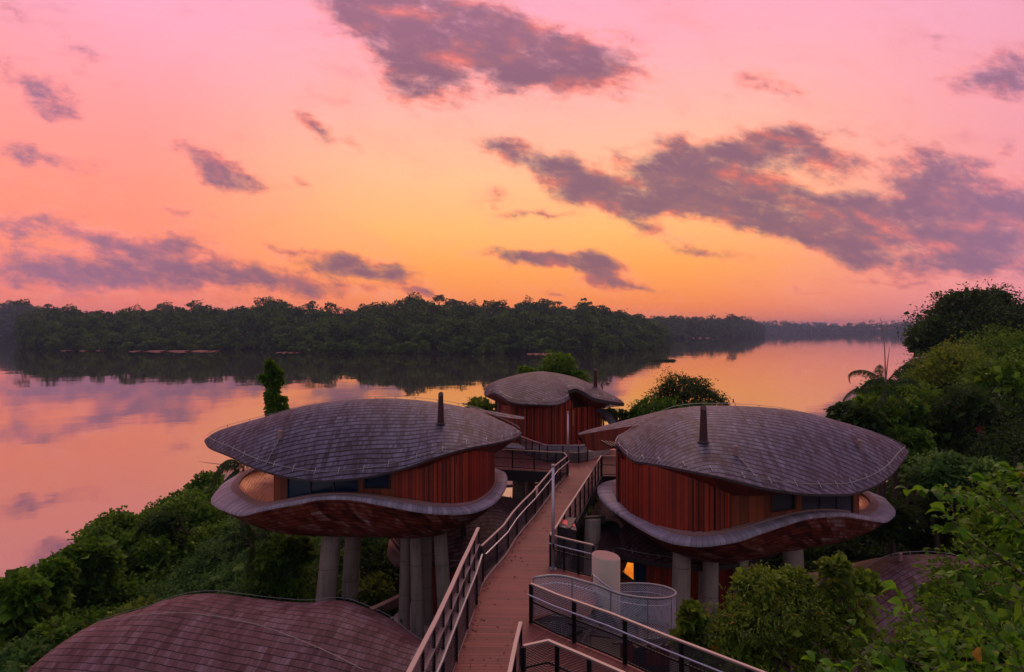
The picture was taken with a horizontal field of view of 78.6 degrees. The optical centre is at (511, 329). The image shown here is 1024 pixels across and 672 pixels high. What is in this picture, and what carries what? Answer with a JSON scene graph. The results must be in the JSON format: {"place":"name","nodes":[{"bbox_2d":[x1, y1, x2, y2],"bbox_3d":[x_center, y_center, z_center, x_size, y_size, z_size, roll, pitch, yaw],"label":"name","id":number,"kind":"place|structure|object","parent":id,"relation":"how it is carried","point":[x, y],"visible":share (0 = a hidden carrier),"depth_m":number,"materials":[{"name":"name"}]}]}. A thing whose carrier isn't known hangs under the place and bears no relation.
{"place":"outdoors","nodes":[
{"label":"outdoors","id":0,"kind":"place"},
{"bbox_2d":[0,310,14,337],"bbox_3d":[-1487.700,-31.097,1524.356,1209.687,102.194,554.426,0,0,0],"label":"western shore hill","id":1,"kind":"structure","parent":0,"point":[10,329],"depth_m":1419.71,"materials":[{"name":"green plant"}]},
{"bbox_2d":[0,300,61,337],"bbox_3d":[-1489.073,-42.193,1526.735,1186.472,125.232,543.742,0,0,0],"label":"western shore forest","id":2,"kind":"object","parent":1,"relation":"on","point":[15,310],"visible":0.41,"depth_m":1472.90,"materials":[{"name":"green plant"}]},
{"bbox_2d":[61,349,117,350],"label":"shore bank","id":3,"kind":"structure","parent":0,"point":[83,350],"depth_m":538.11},
{"bbox_2d":[129,350,218,351],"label":"shore bank","id":4,"kind":"structure","parent":0,"point":[175,351],"depth_m":522.51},
{"bbox_2d":[98,320,605,352],"bbox_3d":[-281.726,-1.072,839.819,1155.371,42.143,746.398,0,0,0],"label":"headland hill","id":5,"kind":"structure","parent":0,"point":[434,350],"depth_m":528.03,"materials":[{"name":"green plant"}]},
{"bbox_2d":[11,298,29,313],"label":"rainforest tree","id":6,"kind":"object","parent":5,"relation":"on","point":[20,301],"visible":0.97,"depth_m":897.64,"materials":[{"name":"green plant"}]},
{"bbox_2d":[156,300,172,309],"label":"rainforest tree","id":7,"kind":"object","parent":5,"relation":"on","point":[166,304],"visible":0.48,"depth_m":976.97,"materials":[{"name":"green plant"}]},
{"bbox_2d":[186,299,202,306],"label":"rainforest tree","id":8,"kind":"object","parent":5,"relation":"on","point":[191,303],"visible":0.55,"depth_m":997.53,"materials":[{"name":"green plant"}]},
{"bbox_2d":[254,296,268,304],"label":"rainforest tree","id":9,"kind":"object","parent":5,"relation":"on","point":[255,302],"visible":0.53,"depth_m":996.89,"materials":[{"name":"green plant"}]},
{"bbox_2d":[13,291,670,353],"bbox_3d":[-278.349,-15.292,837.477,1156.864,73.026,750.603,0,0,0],"label":"headland forest","id":10,"kind":"object","parent":5,"relation":"on","point":[274,325],"visible":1,"depth_m":580.09,"materials":[{"name":"green plant"}]},
{"bbox_2d":[432,294,445,303],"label":"rainforest tree","id":11,"kind":"object","parent":5,"relation":"on","point":[438,299],"visible":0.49,"depth_m":955.94,"materials":[{"name":"green plant"}]},
{"bbox_2d":[390,603,437,648],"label":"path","id":12,"kind":"structure","parent":0,"point":[395,617],"depth_m":35.05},
{"bbox_2d":[369,594,398,611],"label":"kerb","id":13,"kind":"structure","parent":12,"relation":"on","point":[390,603],"depth_m":36.49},
{"bbox_2d":[0,333,912,576],"bbox_3d":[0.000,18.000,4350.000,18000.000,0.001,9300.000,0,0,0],"label":"lake","id":14,"kind":"structure","parent":0,"point":[86,437],"depth_m":186.18,"materials":[{"name":"liquid"}]},
{"bbox_2d":[0,0,1023,328],"label":"sky","id":15,"kind":"structure","parent":0,"point":[841,162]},
{"bbox_2d":[506,481,537,487],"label":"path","id":16,"kind":"structure","parent":0,"point":[509,484],"depth_m":54.64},
{"bbox_2d":[527,353,550,354],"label":"shore bank","id":17,"kind":"structure","parent":0,"point":[537,353],"depth_m":462.23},
{"bbox_2d":[386,556,769,671],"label":"ground","id":18,"kind":"structure","parent":0,"point":[397,584],"depth_m":39.41,"materials":[{"name":"brown plant"}]},
{"bbox_2d":[0,661,31,671],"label":"shrub","id":19,"kind":"object","parent":18,"relation":"on","point":[13,666],"visible":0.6,"depth_m":23.78,"materials":[{"name":"green plant"}]},
{"bbox_2d":[0,632,56,670],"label":"shrub","id":20,"kind":"object","parent":18,"relation":"on","point":[28,652],"visible":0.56,"depth_m":25.65,"materials":[{"name":"green plant"}]},
{"bbox_2d":[0,567,62,638],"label":"shrub","id":21,"kind":"object","parent":18,"relation":"on","point":[25,592],"visible":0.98,"depth_m":30.44,"materials":[{"name":"green plant"}]},
{"bbox_2d":[30,551,81,616],"bbox_3d":[-24.213,14.479,32.983,2.511,5.203,2.360,0,0,0],"label":"shrub","id":22,"kind":"object","parent":18,"relation":"on","point":[60,571],"visible":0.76,"depth_m":32.80,"materials":[{"name":"green plant"}]},
{"bbox_2d":[23,611,95,649],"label":"shrub","id":23,"kind":"object","parent":18,"relation":"on","point":[54,632],"visible":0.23,"depth_m":27.75,"materials":[{"name":"green plant"}]},
{"bbox_2d":[59,536,127,606],"bbox_3d":[-24.770,14.690,36.819,3.729,4.920,3.805,0,0,0],"label":"shrub","id":24,"kind":"object","parent":18,"relation":"on","point":[99,561],"visible":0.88,"depth_m":36.23,"materials":[{"name":"green plant"}]},
{"bbox_2d":[0,466,232,650],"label":"shore shrubs","id":25,"kind":"object","parent":18,"relation":"on","point":[149,555],"visible":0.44,"depth_m":42.07,"materials":[{"name":"green plant"}]},
{"bbox_2d":[104,593,161,618],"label":"shrub","id":26,"kind":"object","parent":18,"relation":"on","point":[133,604],"visible":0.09,"depth_m":30.34,"materials":[{"name":"green plant"}]},
{"bbox_2d":[134,506,193,552],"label":"shrub","id":27,"kind":"object","parent":18,"relation":"on","point":[164,522],"visible":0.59,"depth_m":42.21,"materials":[{"name":"green plant"}]},
{"bbox_2d":[204,459,249,533],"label":"palm tree","id":28,"kind":"object","parent":18,"relation":"on","point":[224,466],"visible":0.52,"depth_m":43.71,"materials":[{"name":"green plant"}]},
{"bbox_2d":[26,591,436,671],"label":"house","id":29,"kind":"structure","parent":18,"relation":"on","point":[209,632],"depth_m":23.46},
{"bbox_2d":[90,515,397,625],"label":"slope creepers","id":30,"kind":"object","parent":18,"relation":"on","point":[200,572],"visible":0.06,"depth_m":39.32,"materials":[{"name":"green plant"}]},
{"bbox_2d":[222,522,273,584],"bbox_3d":[-15.502,14.268,36.546,2.798,5.477,2.152,0,0,36],"label":"palm tree","id":31,"kind":"object","parent":18,"relation":"on","point":[247,540],"visible":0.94,"depth_m":36.48,"materials":[{"name":"green plant"}]},
{"bbox_2d":[256,358,289,416],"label":"vine covered trunk","id":32,"kind":"object","parent":18,"relation":"on","point":[271,378],"visible":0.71,"depth_m":45.73,"materials":[{"name":"green plant"}]},
{"bbox_2d":[239,531,319,601],"bbox_3d":[-13.584,14.340,36.191,5.003,5.344,4.878,0,0,-35],"label":"shrub","id":33,"kind":"object","parent":18,"relation":"on","point":[286,555],"visible":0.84,"depth_m":35.71,"materials":[{"name":"green plant"}]},
{"bbox_2d":[204,392,523,637],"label":"pod house","id":34,"kind":"structure","parent":18,"relation":"on","point":[415,475],"depth_m":31.30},
{"bbox_2d":[287,479,358,497],"bbox_3d":[-9.251,7.490,30.519,3.692,2.719,0.162,0,0,8],"label":"glass door","id":35,"kind":"structure","parent":34,"relation":"in","point":[295,488],"depth_m":30.54,"materials":[{"name":"black glass"}]},
{"bbox_2d":[363,474,390,488],"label":"window","id":36,"kind":"structure","parent":34,"relation":"in","point":[384,481],"depth_m":30.42,"materials":[{"name":"blue glass"}]},
{"bbox_2d":[358,570,398,610],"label":"shrub","id":37,"kind":"object","parent":18,"relation":"on","point":[365,586],"visible":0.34,"depth_m":37.67,"materials":[{"name":"green plant"}]},
{"bbox_2d":[387,496,536,618],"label":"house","id":38,"kind":"structure","parent":18,"relation":"on","point":[491,520],"depth_m":36.50,"materials":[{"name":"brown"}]},
{"bbox_2d":[461,396,494,410],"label":"shrub","id":39,"kind":"object","parent":18,"relation":"on","point":[478,402],"visible":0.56,"depth_m":53.70,"materials":[{"name":"green plant"}]},
{"bbox_2d":[517,364,533,373],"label":"shrub","id":40,"kind":"object","parent":18,"relation":"on","point":[524,368],"visible":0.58,"depth_m":56.81,"materials":[{"name":"green plant"}]},
{"bbox_2d":[447,450,643,671],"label":"footbridge","id":41,"kind":"object","parent":18,"relation":"on","point":[497,607],"visible":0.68,"depth_m":22.22,"materials":[{"name":"wood"}]},
{"bbox_2d":[406,527,479,671],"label":"railing","id":42,"kind":"object","parent":41,"relation":"on","point":[420,654],"visible":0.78,"depth_m":16.77,"materials":[{"name":"beige metal"}]},
{"bbox_2d":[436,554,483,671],"bbox_3d":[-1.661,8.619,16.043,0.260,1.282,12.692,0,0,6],"label":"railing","id":43,"kind":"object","parent":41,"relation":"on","point":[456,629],"visible":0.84,"depth_m":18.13,"materials":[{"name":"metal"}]},
{"bbox_2d":[507,621,521,671],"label":"railing","id":44,"kind":"object","parent":41,"relation":"on","point":[513,662],"visible":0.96,"depth_m":15.77,"materials":[{"name":"beige metal"}]},
{"bbox_2d":[463,477,567,665],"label":"leaf litter","id":45,"kind":"object","parent":41,"relation":"on","point":[514,576],"visible":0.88,"depth_m":22.17,"materials":[{"name":"brown plant"}]},
{"bbox_2d":[480,456,569,575],"bbox_3d":[1.190,8.519,30.639,0.395,1.482,16.808,0,0,15],"label":"railing","id":46,"kind":"object","parent":41,"relation":"on","point":[559,476],"visible":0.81,"depth_m":27.89,"materials":[{"name":"beige metal"}]},
{"bbox_2d":[495,449,567,472],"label":"railing","id":47,"kind":"object","parent":41,"relation":"on","point":[533,459],"visible":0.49,"depth_m":40.41,"materials":[{"name":"beige metal"}]},
{"bbox_2d":[550,464,555,569],"bbox_3d":[1.549,7.030,23.600,0.240,3.940,0.240,0,0,0],"label":"lamp post","id":48,"kind":"object","parent":41,"relation":"on","point":[552,567],"visible":1,"depth_m":23.55,"materials":[{"name":"metal"}]},
{"bbox_2d":[520,436,587,462],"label":"railing","id":49,"kind":"object","parent":41,"relation":"on","point":[547,448],"visible":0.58,"depth_m":42.42,"materials":[{"name":"metal"}]},
{"bbox_2d":[510,443,609,460],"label":"planter","id":50,"kind":"object","parent":41,"relation":"on","point":[593,454],"visible":0.3,"depth_m":43.87,"materials":[{"name":"concrete"}]},
{"bbox_2d":[559,517,575,556],"bbox_3d":[2.321,8.625,26.203,0.738,1.250,1.551,0,0,5],"label":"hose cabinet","id":51,"kind":"object","parent":41,"relation":"on","point":[567,528],"visible":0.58,"depth_m":25.69,"materials":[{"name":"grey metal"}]},
{"bbox_2d":[567,411,569,474],"bbox_3d":[3.476,7.030,38.900,0.240,3.940,0.240,0,0,0],"label":"lamp post","id":52,"kind":"object","parent":41,"relation":"on","point":[568,439],"visible":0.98,"depth_m":38.85,"materials":[{"name":"metal"}]},
{"bbox_2d":[548,534,594,576],"bbox_3d":[2.163,8.519,23.216,1.966,1.482,0.227,0,0,37],"label":"railing","id":53,"kind":"object","parent":41,"relation":"on","point":[578,556],"visible":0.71,"depth_m":23.19,"materials":[{"name":"beige metal"}]},
{"bbox_2d":[521,639,624,671],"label":"railing","id":54,"kind":"object","parent":41,"relation":"on","point":[556,662],"visible":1,"depth_m":15.44,"materials":[{"name":"beige metal"}]},
{"bbox_2d":[550,455,601,555],"bbox_3d":[3.508,8.519,31.346,0.118,1.482,15.531,0,0,15],"label":"railing","id":55,"kind":"object","parent":41,"relation":"on","point":[580,496],"visible":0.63,"depth_m":31.10,"materials":[{"name":"beige metal"}]},
{"bbox_2d":[533,574,676,649],"bbox_3d":[3.160,10.564,21.839,5.022,5.659,4.781,0,0,0],"label":"spiral stair","id":56,"kind":"object","parent":41,"relation":"on","point":[642,617],"visible":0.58,"depth_m":19.82,"materials":[{"name":"metal"}]},
{"bbox_2d":[601,456,615,475],"bbox_3d":[7.482,8.519,38.538,3.957,1.482,0.117,0,0,7],"label":"railing","id":57,"kind":"object","parent":41,"relation":"on","point":[605,464],"visible":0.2,"depth_m":38.71,"materials":[{"name":"beige metal"}]},
{"bbox_2d":[527,583,765,671],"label":"railing","id":58,"kind":"object","parent":41,"relation":"on","point":[682,665],"visible":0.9,"depth_m":16.93,"materials":[{"name":"beige metal"}]},
{"bbox_2d":[484,368,623,515],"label":"pod house","id":59,"kind":"structure","parent":18,"relation":"on","point":[542,403],"depth_m":46.73,"materials":[{"name":"brown wood"}]},
{"bbox_2d":[533,348,592,382],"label":"tree","id":60,"kind":"object","parent":18,"relation":"on","point":[561,363],"visible":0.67,"depth_m":56.31,"materials":[{"name":"green plant"}]},
{"bbox_2d":[336,493,849,671],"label":"scrub","id":61,"kind":"object","parent":18,"relation":"on","point":[384,561],"visible":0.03,"depth_m":40.47,"materials":[{"name":"green plant"}]},
{"bbox_2d":[597,368,609,425],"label":"shrub","id":62,"kind":"object","parent":18,"relation":"on","point":[602,384],"visible":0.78,"depth_m":54.96,"materials":[{"name":"green plant"}]},
{"bbox_2d":[592,550,619,657],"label":"cream column","id":63,"kind":"structure","parent":18,"relation":"on","point":[606,567],"depth_m":21.44,"materials":[{"name":"beige concrete"}]},
{"bbox_2d":[602,407,629,421],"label":"shrub","id":64,"kind":"object","parent":18,"relation":"on","point":[620,414],"visible":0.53,"depth_m":51.66,"materials":[{"name":"green plant"}]},
{"bbox_2d":[626,394,716,418],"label":"shrub","id":65,"kind":"object","parent":18,"relation":"on","point":[644,407],"visible":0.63,"depth_m":49.04,"materials":[{"name":"green plant"}]},
{"bbox_2d":[591,498,777,665],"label":"house","id":66,"kind":"structure","parent":18,"relation":"on","point":[627,544],"depth_m":31.17,"materials":[{"name":"brown"}]},
{"bbox_2d":[621,561,633,581],"bbox_3d":[5.809,12.180,31.682,0.695,1.100,0.435,0,0,0],"label":"lit window","id":67,"kind":"structure","parent":66,"relation":"in","point":[628,572],"depth_m":31.63,"materials":[{"name":"orange glass"}]},
{"bbox_2d":[635,563,645,663],"bbox_3d":[6.462,14.250,31.450,0.547,6.500,0.001,0,0,33],"label":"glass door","id":68,"kind":"structure","parent":66,"relation":"in","point":[640,569],"depth_m":31.45,"materials":[{"name":"black glass"}]},
{"bbox_2d":[641,366,734,405],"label":"tree","id":69,"kind":"object","parent":18,"relation":"on","point":[691,390],"visible":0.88,"depth_m":50.27,"materials":[{"name":"green plant"}]},
{"bbox_2d":[578,403,908,671],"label":"pod house","id":70,"kind":"structure","parent":18,"relation":"on","point":[711,487],"depth_m":27.69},
{"bbox_2d":[771,494,796,512],"bbox_3d":[11.647,6.724,26.829,1.477,2.153,0.176,0,0,-21],"label":"window","id":71,"kind":"structure","parent":70,"relation":"in","point":[779,502],"depth_m":26.90,"materials":[{"name":"grey glass"}]},
{"bbox_2d":[802,495,853,512],"bbox_3d":[14.053,7.290,27.787,3.277,3.021,0.119,0,0,-24],"label":"window","id":72,"kind":"structure","parent":70,"relation":"in","point":[808,502],"depth_m":27.84,"materials":[{"name":"black glass"}]},
{"bbox_2d":[667,550,891,671],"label":"bush","id":73,"kind":"object","parent":18,"relation":"on","point":[793,622],"visible":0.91,"depth_m":17.05,"materials":[{"name":"green plant"}]},
{"bbox_2d":[823,400,889,436],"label":"shrub","id":74,"kind":"object","parent":18,"relation":"on","point":[865,416],"visible":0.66,"depth_m":39.77,"materials":[{"name":"green plant"}]},
{"bbox_2d":[843,317,921,497],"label":"palm tree","id":75,"kind":"object","parent":18,"relation":"on","point":[892,382],"visible":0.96,"depth_m":41.92,"materials":[{"name":"green plant"}]},
{"bbox_2d":[758,446,1023,594],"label":"hillside scrub","id":76,"kind":"object","parent":18,"relation":"on","point":[859,548],"visible":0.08,"depth_m":39.09,"materials":[{"name":"green plant"}]},
{"bbox_2d":[766,551,1017,671],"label":"house","id":77,"kind":"structure","parent":18,"relation":"on","point":[899,570],"depth_m":28.07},
{"bbox_2d":[847,386,936,495],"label":"hillside tree","id":78,"kind":"object","parent":18,"relation":"on","point":[893,408],"visible":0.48,"depth_m":42.08,"materials":[{"name":"green plant"}]},
{"bbox_2d":[863,495,927,555],"bbox_3d":[21.025,12.910,35.282,3.625,7.457,3.316,0,0,0],"label":"shrub","id":79,"kind":"object","parent":18,"relation":"on","point":[894,531],"visible":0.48,"depth_m":34.25,"materials":[{"name":"green plant"}]},
{"bbox_2d":[876,416,936,548],"bbox_3d":[24.974,10.966,40.060,3.766,11.098,3.598,0,0,36],"label":"shrub","id":80,"kind":"object","parent":18,"relation":"on","point":[914,440],"visible":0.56,"depth_m":39.26,"materials":[{"name":"green plant"}]},
{"bbox_2d":[855,374,959,499],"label":"hillside tree","id":81,"kind":"object","parent":18,"relation":"on","point":[913,392],"visible":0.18,"depth_m":45.45,"materials":[{"name":"green plant"}]},
{"bbox_2d":[893,345,948,378],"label":"hillside tree","id":82,"kind":"object","parent":18,"relation":"on","point":[919,356],"visible":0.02,"depth_m":61.91,"materials":[{"name":"green plant"}]},
{"bbox_2d":[898,507,959,553],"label":"shrub","id":83,"kind":"object","parent":18,"relation":"on","point":[924,540],"visible":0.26,"depth_m":35.59,"materials":[{"name":"green plant"}]},
{"bbox_2d":[899,448,966,553],"bbox_3d":[22.964,11.396,33.941,3.660,10.304,3.418,0,0,-30],"label":"shrub","id":84,"kind":"object","parent":18,"relation":"on","point":[924,476],"visible":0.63,"depth_m":33.36,"materials":[{"name":"green plant"}]},
{"bbox_2d":[859,457,1023,671],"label":"shaded shrub","id":85,"kind":"object","parent":18,"relation":"on","point":[948,606],"visible":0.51,"depth_m":10.36,"materials":[{"name":"green plant"}]},
{"bbox_2d":[801,461,1023,671],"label":"branches","id":86,"kind":"object","parent":85,"relation":"attached to","point":[1015,646],"visible":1,"depth_m":7.31,"materials":[{"name":"green plant"}]},
{"bbox_2d":[897,326,997,404],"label":"hillside tree","id":87,"kind":"object","parent":18,"relation":"on","point":[941,364],"visible":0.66,"depth_m":53.57,"materials":[{"name":"green plant"}]},
{"bbox_2d":[916,500,992,556],"bbox_3d":[23.931,12.727,33.079,4.075,7.650,3.867,0,0,-18],"label":"shrub","id":88,"kind":"object","parent":18,"relation":"on","point":[930,519],"visible":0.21,"depth_m":32.97,"materials":[{"name":"green plant"}]},
{"bbox_2d":[894,279,1023,356],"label":"dome tree","id":89,"kind":"object","parent":18,"relation":"on","point":[968,310],"visible":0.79,"depth_m":107.91,"materials":[{"name":"green plant"}]},
{"bbox_2d":[926,449,1009,554],"bbox_3d":[23.983,11.474,32.942,3.735,10.135,3.981,0,0,19],"label":"shrub","id":90,"kind":"object","parent":18,"relation":"on","point":[975,464],"visible":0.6,"depth_m":32.35,"materials":[{"name":"green plant"}]},
{"bbox_2d":[921,383,1023,502],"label":"hillside tree","id":91,"kind":"object","parent":18,"relation":"on","point":[957,417],"visible":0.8,"depth_m":41.24,"materials":[{"name":"green plant"}]},
{"bbox_2d":[947,418,1023,553],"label":"hillside tree","id":92,"kind":"object","parent":18,"relation":"on","point":[1008,450],"visible":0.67,"depth_m":38.17,"materials":[{"name":"green plant"}]},
{"bbox_2d":[948,338,1023,417],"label":"hillside tree","id":93,"kind":"object","parent":18,"relation":"on","point":[987,374],"visible":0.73,"depth_m":45.25,"materials":[{"name":"green plant"}]},
{"bbox_2d":[955,318,1023,375],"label":"hillside tree","id":94,"kind":"object","parent":18,"relation":"on","point":[992,343],"visible":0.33,"depth_m":65.06,"materials":[{"name":"green plant"}]},
{"bbox_2d":[670,326,752,338],"bbox_3d":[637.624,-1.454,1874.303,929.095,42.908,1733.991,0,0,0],"label":"second headland hill","id":95,"kind":"structure","parent":0,"point":[709,333],"depth_m":1536.02,"materials":[{"name":"green plant"}]},
{"bbox_2d":[626,313,765,338],"bbox_3d":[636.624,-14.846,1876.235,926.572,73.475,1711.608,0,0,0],"label":"second headland forest","id":96,"kind":"object","parent":95,"relation":"on","point":[680,324],"visible":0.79,"depth_m":1579.40,"materials":[{"name":"green plant"}]},
{"bbox_2d":[726,314,738,333],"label":"rainforest tree","id":97,"kind":"object","parent":95,"relation":"on","point":[732,317],"visible":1,"depth_m":1499.55,"materials":[{"name":"green plant"}]},
{"bbox_2d":[765,328,902,333],"bbox_3d":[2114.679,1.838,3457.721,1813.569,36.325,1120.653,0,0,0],"label":"shore hill","id":98,"kind":"structure","parent":0,"point":[794,331],"depth_m":3434.44,"materials":[{"name":"green plant"}]},
{"bbox_2d":[759,320,914,333],"bbox_3d":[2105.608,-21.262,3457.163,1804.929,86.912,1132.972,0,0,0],"label":"shore forest","id":99,"kind":"object","parent":98,"relation":"on","point":[831,328],"visible":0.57,"depth_m":3400.82,"materials":[{"name":"green plant"}]},
{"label":"islet","id":100,"kind":"structure","parent":0,"visible":0},
{"bbox_2d":[650,359,674,360],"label":"islet weeds","id":101,"kind":"object","parent":100,"relation":"on","point":[662,359],"visible":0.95,"depth_m":362.47,"materials":[{"name":"green plant"}]}
]}

